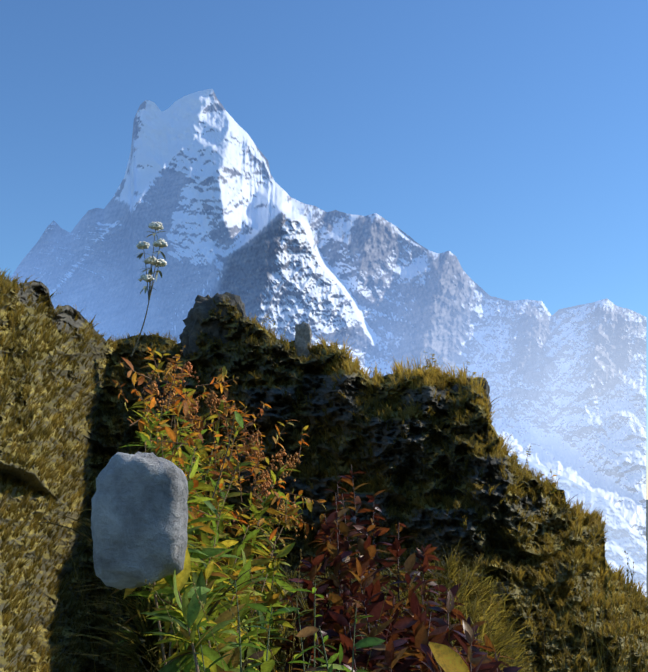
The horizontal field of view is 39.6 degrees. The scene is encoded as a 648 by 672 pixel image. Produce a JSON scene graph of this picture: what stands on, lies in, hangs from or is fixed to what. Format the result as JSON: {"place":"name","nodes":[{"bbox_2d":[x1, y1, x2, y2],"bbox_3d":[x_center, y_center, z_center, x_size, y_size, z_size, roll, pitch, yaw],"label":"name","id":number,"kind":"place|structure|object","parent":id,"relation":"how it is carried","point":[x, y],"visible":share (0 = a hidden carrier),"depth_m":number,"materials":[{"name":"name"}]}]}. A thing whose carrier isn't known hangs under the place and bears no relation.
{"place":"outdoors","nodes":[
{"label":"outdoors","id":0,"kind":"place"},
{"bbox_2d":[131,222,167,355],"bbox_3d":[-0.448,-0.123,2.299,0.098,0.343,0.103,0,-10,-1],"label":"flower","id":1,"kind":"object","parent":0,"point":[152,259],"visible":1,"depth_m":2.31,"materials":[{"name":"white plant"}]},
{"bbox_2d":[89,530,303,671],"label":"bank","id":2,"kind":"structure","parent":0,"point":[142,640],"depth_m":2.29,"materials":[{"name":"green plant"}]},
{"bbox_2d":[91,451,188,589],"bbox_3d":[-0.407,0.403,1.981,0.217,0.298,0.131,0,-10,-1],"label":"rock","id":3,"kind":"object","parent":2,"relation":"on","point":[139,516],"visible":1,"depth_m":1.93,"materials":[{"name":"grey stone"}]},
{"bbox_2d":[109,346,325,671],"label":"plumed shrub","id":4,"kind":"object","parent":2,"relation":"on","point":[185,610],"visible":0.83,"depth_m":2.76,"materials":[{"name":"green plant"}]},
{"bbox_2d":[2,485,548,671],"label":"bank grass tufts","id":5,"kind":"object","parent":2,"relation":"on","point":[499,634],"visible":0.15,"depth_m":3.73,"materials":[{"name":"green plant"}]},
{"bbox_2d":[180,411,469,671],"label":"green herb leaves","id":6,"kind":"object","parent":2,"relation":"on","point":[447,658],"visible":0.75,"depth_m":1.82,"materials":[{"name":"green plant"}]},
{"bbox_2d":[71,549,647,671],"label":"tall grass stalks","id":7,"kind":"object","parent":2,"relation":"on","point":[590,622],"depth_m":2.35,"materials":[{"name":"green plant"}]},
{"bbox_2d":[275,464,521,671],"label":"dark red shrub","id":8,"kind":"object","parent":2,"relation":"on","point":[417,628],"visible":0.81,"depth_m":2.61,"materials":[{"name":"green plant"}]},
{"bbox_2d":[0,280,647,671],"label":"ridge terrain","id":9,"kind":"structure","parent":0,"point":[346,408],"depth_m":34.11,"materials":[{"name":"plant"}]},
{"bbox_2d":[179,327,193,358],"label":"rock","id":10,"kind":"object","parent":9,"relation":"on","point":[184,337],"visible":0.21,"depth_m":54.01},
{"bbox_2d":[183,292,247,352],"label":"rock","id":11,"kind":"object","parent":9,"relation":"on","point":[199,310],"visible":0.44,"depth_m":53.63,"materials":[{"name":"grey stone"}]},
{"bbox_2d":[295,321,311,357],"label":"standing stone","id":12,"kind":"object","parent":9,"relation":"on","point":[303,334],"visible":0.79,"depth_m":48.32,"materials":[{"name":"grey stone"}]},
{"bbox_2d":[0,267,647,671],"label":"ridge grass tufts","id":13,"kind":"object","parent":9,"relation":"on","point":[388,405],"visible":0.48,"depth_m":31.48,"materials":[{"name":"green plant"}]},
{"bbox_2d":[256,314,564,506],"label":"grass tufts","id":14,"kind":"object","parent":9,"relation":"on","point":[448,378],"visible":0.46,"depth_m":37.43,"materials":[{"name":"yellow plant"}]},
{"bbox_2d":[451,377,491,413],"bbox_3d":[6.098,2.946,37.334,1.716,2.464,1.307,0,-10,-1],"label":"rock","id":15,"kind":"object","parent":9,"relation":"on","point":[486,387],"visible":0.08,"depth_m":37.09,"materials":[{"name":"grey stone"}]},
{"bbox_2d":[0,0,647,499],"label":"sky","id":16,"kind":"structure","parent":0,"point":[509,138],"materials":[{"name":"blue"}]},
{"bbox_2d":[10,89,646,539],"bbox_3d":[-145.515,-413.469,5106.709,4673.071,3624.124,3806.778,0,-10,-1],"label":"mountain terrain","id":17,"kind":"structure","parent":0,"point":[234,217],"depth_m":5899.08,"materials":[{"name":"white snow"}]},
{"bbox_2d":[508,453,646,596],"bbox_3d":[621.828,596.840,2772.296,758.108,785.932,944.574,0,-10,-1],"label":"snow spur","id":18,"kind":"object","parent":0,"point":[623,535],"depth_m":2789.08,"materials":[{"name":"white snow"}]},
{"bbox_2d":[646,500,647,596],"bbox_3d":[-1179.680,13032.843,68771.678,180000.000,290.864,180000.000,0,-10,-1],"label":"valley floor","id":19,"kind":"structure","parent":0,"point":[647,544],"depth_m":18808.19,"materials":[{"name":"white snow"}]}
]}

